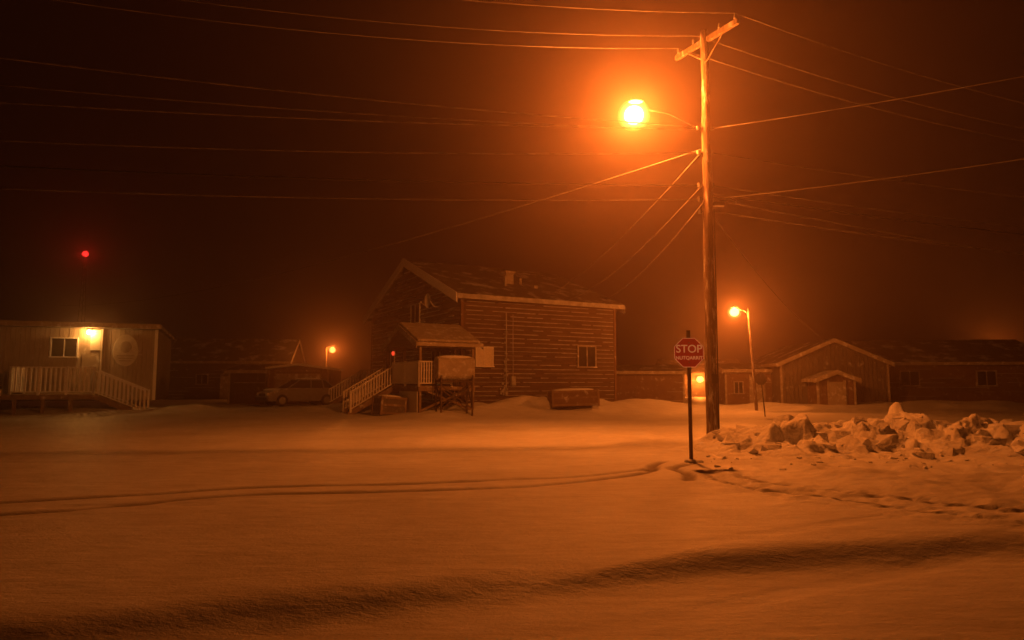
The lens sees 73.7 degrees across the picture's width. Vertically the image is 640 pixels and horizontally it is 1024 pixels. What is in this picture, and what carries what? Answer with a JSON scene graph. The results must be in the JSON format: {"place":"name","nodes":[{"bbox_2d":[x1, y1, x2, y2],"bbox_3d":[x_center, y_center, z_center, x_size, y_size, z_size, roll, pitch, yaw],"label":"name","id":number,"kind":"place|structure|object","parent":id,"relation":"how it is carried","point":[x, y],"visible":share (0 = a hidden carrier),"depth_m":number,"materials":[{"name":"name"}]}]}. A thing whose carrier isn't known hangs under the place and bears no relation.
{"place":"outdoors","nodes":[
{"label":"outdoors","id":0,"kind":"place"},
{"bbox_2d":[342,360,452,412],"bbox_3d":[-5.809,3.364,34.190,4.000,2.550,4.800,3,-6,-30],"label":"porch railing","id":1,"kind":"object","parent":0,"point":[405,372],"visible":0.95,"depth_m":34.43,"materials":[{"name":"brown wood"}]},
{"bbox_2d":[432,351,438,360],"bbox_3d":[-4.317,1.807,38.739,0.012,1.000,1.000,3,-6,-30],"label":"window glass","id":2,"kind":"object","parent":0,"point":[433,355],"visible":0.36,"depth_m":38.99,"materials":[{"name":"black glass"}]},
{"bbox_2d":[398,322,479,342],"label":"porch roof snow","id":3,"kind":"structure","parent":0,"point":[436,332],"depth_m":34.07,"materials":[{"name":"white snow"}]},
{"bbox_2d":[0,385,1023,639],"bbox_3d":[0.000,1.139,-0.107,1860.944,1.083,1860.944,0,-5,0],"label":"snowy ground","id":4,"kind":"structure","parent":0,"point":[524,517],"depth_m":7.40,"materials":[{"name":"white snow"}]},
{"bbox_2d":[0,394,133,414],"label":"deck and stairs","id":5,"kind":"structure","parent":4,"relation":"on","point":[14,398],"depth_m":34.39,"materials":[{"name":"brown wood"}]},
{"bbox_2d":[0,366,149,409],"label":"deck railing","id":6,"kind":"object","parent":4,"relation":"on","point":[17,379],"visible":0.98,"depth_m":34.72,"materials":[{"name":"wood"}]},
{"bbox_2d":[77,256,86,321],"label":"radio mast","id":7,"kind":"object","parent":4,"relation":"on","point":[84,285],"visible":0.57,"depth_m":90.75,"materials":[{"name":"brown metal"}]},
{"bbox_2d":[5,326,163,400],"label":"house","id":8,"kind":"structure","parent":4,"relation":"on","point":[77,358],"depth_m":36.71,"materials":[{"name":"brown wood"}]},
{"bbox_2d":[0,326,154,400],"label":"vertical planks","id":9,"kind":"object","parent":8,"relation":"attached to","point":[34,346],"visible":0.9,"depth_m":36.51,"materials":[{"name":"beige wood"}]},
{"bbox_2d":[48,337,78,357],"bbox_3d":[-23.909,1.466,36.447,1.350,1.090,0.150,2,-6,-20],"label":"window frame","id":10,"kind":"object","parent":9,"relation":"attached to","point":[63,356],"visible":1,"depth_m":36.43,"materials":[{"name":"wood"}]},
{"bbox_2d":[51,338,76,355],"bbox_3d":[-23.912,1.467,36.456,1.150,0.950,0.013,2,-6,-20],"label":"window glass","id":11,"kind":"object","parent":10,"relation":"in","point":[58,346],"visible":1,"depth_m":36.44,"materials":[{"name":"black glass"}]},
{"bbox_2d":[80,352,99,392],"bbox_3d":[-22.749,2.829,36.789,0.800,2.200,0.035,2,-6,-20],"label":"door","id":12,"kind":"structure","parent":9,"relation":"attached to","point":[90,359],"depth_m":36.78,"materials":[{"name":"paint"}]},
{"bbox_2d":[90,329,158,399],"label":"trim panel","id":13,"kind":"structure","parent":9,"relation":"attached to","point":[96,340],"depth_m":37.08,"materials":[{"name":"white paint"}]},
{"bbox_2d":[113,334,137,365],"bbox_3d":[-21.191,1.660,37.444,1.240,1.750,0.050,2,-6,-20],"label":"plaque","id":14,"kind":"object","parent":9,"relation":"attached to","point":[124,338],"visible":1,"depth_m":37.42,"materials":[{"name":"beige wood"}]},
{"bbox_2d":[117,341,133,360],"bbox_3d":[-21.179,1.712,37.406,0.840,1.100,0.040,2,-6,-20],"label":"plaque emblem","id":15,"kind":"object","parent":14,"relation":"attached to","point":[125,346],"visible":1,"depth_m":37.40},
{"bbox_2d":[0,325,175,340],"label":"roof","id":16,"kind":"structure","parent":8,"relation":"on","point":[165,332],"depth_m":37.98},
{"bbox_2d":[0,320,160,328],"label":"roof fascia","id":17,"kind":"structure","parent":16,"relation":"attached to","point":[76,324],"depth_m":36.41,"materials":[{"name":"wood"}]},
{"bbox_2d":[155,331,170,399],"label":"side planks","id":18,"kind":"object","parent":8,"relation":"attached to","point":[163,366],"visible":0.8,"depth_m":40.51,"materials":[{"name":"brown wood"}]},
{"bbox_2d":[224,364,277,403],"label":"storage shed","id":19,"kind":"structure","parent":4,"relation":"on","point":[247,384],"depth_m":45.43,"materials":[{"name":"brown wood"}]},
{"bbox_2d":[255,378,337,405],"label":"parked car","id":20,"kind":"object","parent":4,"relation":"on","point":[313,391],"visible":0.98,"depth_m":40.10,"materials":[{"name":"paint"}]},
{"bbox_2d":[292,347,302,363],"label":"walls","id":21,"kind":"structure","parent":4,"relation":"on","point":[297,358],"depth_m":66.06,"materials":[{"name":"brown wood"}]},
{"bbox_2d":[164,363,286,399],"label":"cladding","id":22,"kind":"structure","parent":21,"relation":"attached to","point":[177,384],"depth_m":60.10,"materials":[{"name":"brown wood"}]},
{"bbox_2d":[195,374,207,384],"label":"window frame","id":23,"kind":"object","parent":22,"relation":"attached to","point":[201,379],"visible":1,"depth_m":60.08,"materials":[{"name":"brown wood"}]},
{"bbox_2d":[196,375,206,383],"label":"window glass","id":24,"kind":"object","parent":23,"relation":"in","point":[202,377],"visible":1,"depth_m":60.13,"materials":[{"name":"black glass"}]},
{"bbox_2d":[219,375,227,398],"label":"door","id":25,"kind":"structure","parent":22,"relation":"attached to","point":[223,387],"depth_m":60.31,"materials":[{"name":"paint"}]},
{"bbox_2d":[170,339,305,363],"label":"roof fascia","id":26,"kind":"structure","parent":21,"relation":"on","point":[250,362],"depth_m":60.59,"materials":[{"name":"wood"}]},
{"bbox_2d":[170,338,304,363],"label":"roof","id":27,"kind":"structure","parent":26,"relation":"on","point":[183,349],"depth_m":62.58,"materials":[{"name":"paint"}]},
{"bbox_2d":[265,363,343,403],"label":"garage","id":28,"kind":"structure","parent":4,"relation":"on","point":[278,376],"depth_m":45.50,"materials":[{"name":"brown wood"}]},
{"bbox_2d":[275,374,319,402],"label":"garage door","id":29,"kind":"structure","parent":28,"relation":"in","point":[281,379],"depth_m":45.39,"materials":[{"name":"paint"}]},
{"bbox_2d":[325,346,334,366],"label":"street lamp","id":30,"kind":"object","parent":4,"relation":"on","point":[326,356],"visible":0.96,"depth_m":60.91,"materials":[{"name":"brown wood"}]},
{"bbox_2d":[328,370,380,404],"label":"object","id":31,"kind":"structure","parent":4,"relation":"on","point":[360,376],"depth_m":41.01,"materials":[{"name":"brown wood"}]},
{"bbox_2d":[341,386,393,413],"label":"porch stairs","id":32,"kind":"structure","parent":4,"relation":"on","point":[361,406],"depth_m":34.95,"materials":[{"name":"brown wood"}]},
{"bbox_2d":[371,394,406,414],"bbox_3d":[-5.969,4.129,33.181,1.350,1.000,1.100,9,-10,-34],"label":"wooden crate","id":33,"kind":"object","parent":4,"relation":"on","point":[385,404],"visible":0.95,"depth_m":32.79,"materials":[{"name":"brown wood"}]},
{"bbox_2d":[385,345,478,412],"bbox_3d":[-4.207,3.087,35.145,3.200,3.380,4.700,3,-6,-30],"label":"porch frame","id":34,"kind":"object","parent":4,"relation":"on","point":[454,388],"visible":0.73,"depth_m":33.38,"materials":[{"name":"brown wood"}]},
{"bbox_2d":[399,391,417,411],"bbox_3d":[-5.073,3.970,33.325,0.030,0.980,2.370,3,-6,-30],"label":"porch skirting","id":35,"kind":"object","parent":34,"relation":"attached to","point":[412,400],"visible":0.73,"depth_m":32.93,"materials":[{"name":"brown wood"}]},
{"bbox_2d":[385,325,481,350],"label":"porch roof","id":36,"kind":"structure","parent":34,"relation":"on","point":[440,349],"depth_m":34.75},
{"bbox_2d":[386,332,412,347],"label":"porch gable","id":37,"kind":"structure","parent":36,"relation":"attached to","point":[399,339],"depth_m":34.82,"materials":[{"name":"brown wood"}]},
{"bbox_2d":[381,325,483,351],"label":"porch roof fascia","id":38,"kind":"structure","parent":36,"relation":"attached to","point":[402,331],"depth_m":33.57,"materials":[{"name":"brown wood"}]},
{"bbox_2d":[421,402,450,406],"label":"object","id":39,"kind":"object","parent":4,"relation":"on","point":[425,404],"visible":0.12,"depth_m":39.61,"materials":[{"name":"brown wood"}]},
{"bbox_2d":[372,270,459,403],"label":"gable siding","id":40,"kind":"object","parent":39,"relation":"attached to","point":[450,306],"visible":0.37,"depth_m":42.35,"materials":[{"name":"brown wood"}]},
{"bbox_2d":[389,351,395,366],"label":"window frame","id":41,"kind":"object","parent":40,"relation":"attached to","point":[390,365],"visible":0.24,"depth_m":44.96,"materials":[{"name":"brown wood"}]},
{"bbox_2d":[389,351,393,364],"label":"window glass","id":42,"kind":"object","parent":41,"relation":"in","point":[392,356],"visible":0.29,"depth_m":44.92,"materials":[{"name":"black glass"}]},
{"bbox_2d":[372,271,458,399],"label":"rime on gable","id":43,"kind":"object","parent":40,"relation":"attached to","point":[406,321],"visible":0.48,"depth_m":43.37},
{"bbox_2d":[410,303,420,322],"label":"window frame","id":44,"kind":"object","parent":40,"relation":"attached to","point":[419,312],"visible":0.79,"depth_m":41.20,"materials":[{"name":"wood"}]},
{"bbox_2d":[411,304,418,322],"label":"window glass","id":45,"kind":"object","parent":44,"relation":"in","point":[414,313],"visible":0.86,"depth_m":41.74,"materials":[{"name":"black glass"}]},
{"bbox_2d":[420,293,439,307],"bbox_3d":[-4.606,-1.085,38.425,0.952,0.827,0.846,-1,-5,11],"label":"dish antenna","id":46,"kind":"object","parent":40,"relation":"attached to","point":[427,300],"visible":1,"depth_m":38.48,"materials":[{"name":"white paint"}]},
{"bbox_2d":[451,348,459,384],"bbox_3d":[-3.032,2.490,36.492,0.080,1.980,0.950,3,-6,-30],"label":"entrance door","id":47,"kind":"structure","parent":40,"relation":"attached to","point":[457,353],"depth_m":36.24,"materials":[{"name":"paint"}]},
{"bbox_2d":[371,298,616,402],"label":"corner boards","id":48,"kind":"object","parent":39,"relation":"attached to","point":[462,325],"visible":0.41,"depth_m":40.92,"materials":[{"name":"brown wood"}]},
{"bbox_2d":[364,267,624,324],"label":"roof fascia","id":49,"kind":"structure","parent":39,"relation":"on","point":[620,308],"depth_m":38.59,"materials":[{"name":"wood"}]},
{"bbox_2d":[363,258,456,323],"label":"snowy bargeboards","id":50,"kind":"object","parent":49,"relation":"attached to","point":[432,281],"visible":1,"depth_m":41.14,"materials":[{"name":"white snow"}]},
{"bbox_2d":[368,260,621,320],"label":"roof","id":51,"kind":"structure","parent":49,"relation":"on","point":[465,279],"depth_m":41.46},
{"bbox_2d":[500,271,537,288],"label":"chimney","id":52,"kind":"object","parent":51,"relation":"on","point":[507,277],"visible":0.64,"depth_m":41.17,"materials":[{"name":"paint"}]},
{"bbox_2d":[463,298,613,403],"bbox_3d":[1.761,1.788,38.544,10.040,5.800,0.058,3,-6,-30],"label":"lap siding","id":53,"kind":"object","parent":39,"relation":"attached to","point":[573,374],"visible":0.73,"depth_m":38.39,"materials":[{"name":"brown wood"}]},
{"bbox_2d":[475,347,494,366],"bbox_3d":[-1.471,1.980,36.575,1.150,1.090,0.150,3,-6,-30],"label":"window frame","id":54,"kind":"object","parent":53,"relation":"attached to","point":[484,357],"visible":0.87,"depth_m":36.55,"materials":[{"name":"wood"}]},
{"bbox_2d":[477,348,491,365],"bbox_3d":[-1.475,1.981,36.583,0.950,0.950,0.012,3,-6,-30],"label":"window glass","id":55,"kind":"object","parent":54,"relation":"in","point":[480,356],"visible":1,"depth_m":36.58,"materials":[{"name":"glass"}]},
{"bbox_2d":[500,332,508,394],"bbox_3d":[-0.401,2.348,37.190,0.583,3.509,0.078,3,-6,-30],"label":"frost build up","id":56,"kind":"object","parent":53,"relation":"attached to","point":[504,391],"visible":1,"depth_m":37.09,"materials":[{"name":"white ice"}]},
{"bbox_2d":[504,312,515,390],"bbox_3d":[-0.108,1.726,37.343,0.640,4.300,0.170,3,-6,-30],"label":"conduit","id":57,"kind":"object","parent":53,"relation":"attached to","point":[512,380],"visible":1,"depth_m":37.21,"materials":[{"name":"grey metal"}]},
{"bbox_2d":[577,345,597,367],"bbox_3d":[4.392,2.147,39.959,1.400,1.290,0.150,3,-6,-30],"label":"window frame","id":58,"kind":"object","parent":53,"relation":"attached to","point":[578,346],"visible":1,"depth_m":39.82,"materials":[{"name":"wood"}]},
{"bbox_2d":[579,347,594,366],"bbox_3d":[4.388,2.148,39.967,1.200,1.150,0.012,3,-6,-30],"label":"window glass","id":59,"kind":"object","parent":58,"relation":"in","point":[584,351],"visible":1,"depth_m":39.97,"materials":[{"name":"black glass"}]},
{"bbox_2d":[432,349,474,415],"bbox_3d":[-2.824,2.997,32.573,2.067,3.278,0.720,3,-6,-28],"label":"fuel tank","id":60,"kind":"object","parent":4,"relation":"on","point":[454,367],"visible":0.98,"depth_m":32.42,"materials":[{"name":"metal"}]},
{"bbox_2d":[547,388,599,407],"bbox_3d":[3.187,4.036,35.677,2.500,0.950,1.300,-1,-5,-8],"label":"wooden crate","id":61,"kind":"object","parent":4,"relation":"on","point":[565,397],"visible":0.94,"depth_m":35.10,"materials":[{"name":"brown wood"}]},
{"bbox_2d":[616,365,686,402],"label":"storehouse","id":62,"kind":"structure","parent":4,"relation":"on","point":[662,382],"depth_m":45.77,"materials":[{"name":"brown wood"}]},
{"bbox_2d":[674,330,703,462],"bbox_3d":[3.608,1.637,13.804,0.592,2.880,0.243,-1,-5,10],"label":"stop sign","id":63,"kind":"object","parent":4,"relation":"on","point":[688,352],"visible":0.98,"depth_m":13.95,"materials":[{"name":"red metal"}]},
{"bbox_2d":[655,359,740,396],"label":"distant bungalow","id":64,"kind":"object","parent":4,"relation":"on","point":[698,388],"visible":0.12,"depth_m":69.74,"materials":[{"name":"brown wood"}]},
{"bbox_2d":[675,13,739,434],"bbox_3d":[5.678,-2.337,19.174,0.828,12.007,2.290,5,-7,-42],"label":"utility pole","id":65,"kind":"object","parent":4,"relation":"on","point":[711,371],"visible":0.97,"depth_m":19.00,"materials":[{"name":"brown wood"}]},
{"bbox_2d":[60,149,829,341],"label":"service drop cables","id":66,"kind":"object","parent":65,"relation":"attached to","point":[591,264],"visible":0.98,"depth_m":24.88,"materials":[{"name":"black rubber"}]},
{"bbox_2d":[0,0,1023,255],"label":"overhead power lines","id":67,"kind":"object","parent":65,"relation":"attached to","point":[686,128],"visible":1,"depth_m":18.46,"materials":[{"name":"black metal"}]},
{"bbox_2d":[628,98,699,129],"bbox_3d":[4.176,-5.831,19.430,2.332,0.938,0.920,0,-5,0],"label":"street lamp","id":68,"kind":"object","parent":65,"relation":"attached to","point":[635,101],"visible":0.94,"depth_m":19.42,"materials":[{"name":"metal"}]},
{"bbox_2d":[704,363,772,403],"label":"lean to annex","id":69,"kind":"object","parent":4,"relation":"on","point":[735,383],"visible":0.62,"depth_m":44.30,"materials":[{"name":"brown wood"}]},
{"bbox_2d":[733,381,744,393],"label":"window frame","id":70,"kind":"structure","parent":69,"relation":"in","point":[733,381],"depth_m":44.26,"materials":[{"name":"paint"}]},
{"bbox_2d":[735,382,742,392],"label":"window glass","id":71,"kind":"structure","parent":69,"relation":"in","point":[736,383],"depth_m":44.27,"materials":[{"name":"glass"}]},
{"bbox_2d":[749,374,765,402],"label":"door","id":72,"kind":"structure","parent":69,"relation":"in","point":[759,390],"depth_m":44.18,"materials":[{"name":"paint"}]},
{"bbox_2d":[731,307,757,410],"bbox_3d":[12.298,2.113,36.362,1.476,5.754,0.720,0,-5,0],"label":"street lamp","id":73,"kind":"object","parent":4,"relation":"on","point":[753,367],"visible":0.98,"depth_m":36.31,"materials":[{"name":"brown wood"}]},
{"bbox_2d":[755,372,766,416],"bbox_3d":[12.054,3.605,33.014,0.554,2.154,0.075,-3,-6,30],"label":"stop sign","id":74,"kind":"object","parent":4,"relation":"on","point":[760,378],"visible":1,"depth_m":33.05,"materials":[{"name":"metal"}]},
{"bbox_2d":[747,338,894,403],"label":"gabled bungalow","id":75,"kind":"object","parent":4,"relation":"on","point":[791,366],"visible":0.5,"depth_m":42.18,"materials":[{"name":"paint"}]},
{"bbox_2d":[801,370,861,404],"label":"entrance shed","id":76,"kind":"structure","parent":4,"relation":"on","point":[834,387],"depth_m":40.25,"materials":[{"name":"brown wood"}]},
{"bbox_2d":[827,380,846,404],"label":"door","id":77,"kind":"structure","parent":76,"relation":"in","point":[836,391],"depth_m":40.20,"materials":[{"name":"paint"}]},
{"bbox_2d":[688,402,1023,469],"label":"snow bank","id":78,"kind":"structure","parent":4,"relation":"on","point":[897,432],"depth_m":15.23,"materials":[{"name":"white snow"}]},
{"bbox_2d":[843,339,1023,402],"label":"long bungalow","id":79,"kind":"object","parent":4,"relation":"on","point":[963,370],"visible":0.68,"depth_m":45.31,"materials":[{"name":"brown wood"}]},
{"bbox_2d":[899,371,920,385],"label":"window frame","id":80,"kind":"structure","parent":79,"relation":"in","point":[899,371],"depth_m":45.36,"materials":[{"name":"paint"}]},
{"bbox_2d":[901,372,918,384],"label":"window glass","id":81,"kind":"structure","parent":79,"relation":"in","point":[914,376],"depth_m":45.39,"materials":[{"name":"black glass"}]},
{"bbox_2d":[977,371,995,384],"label":"window glass","id":82,"kind":"structure","parent":79,"relation":"in","point":[991,375],"depth_m":44.75,"materials":[{"name":"black glass"}]},
{"bbox_2d":[975,370,998,385],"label":"window frame","id":83,"kind":"structure","parent":79,"relation":"in","point":[975,370],"depth_m":44.73,"materials":[{"name":"paint"}]},
{"bbox_2d":[0,0,1023,384],"label":"sky","id":84,"kind":"structure","parent":0,"point":[844,286],"materials":[{"name":"black"}]}
]}

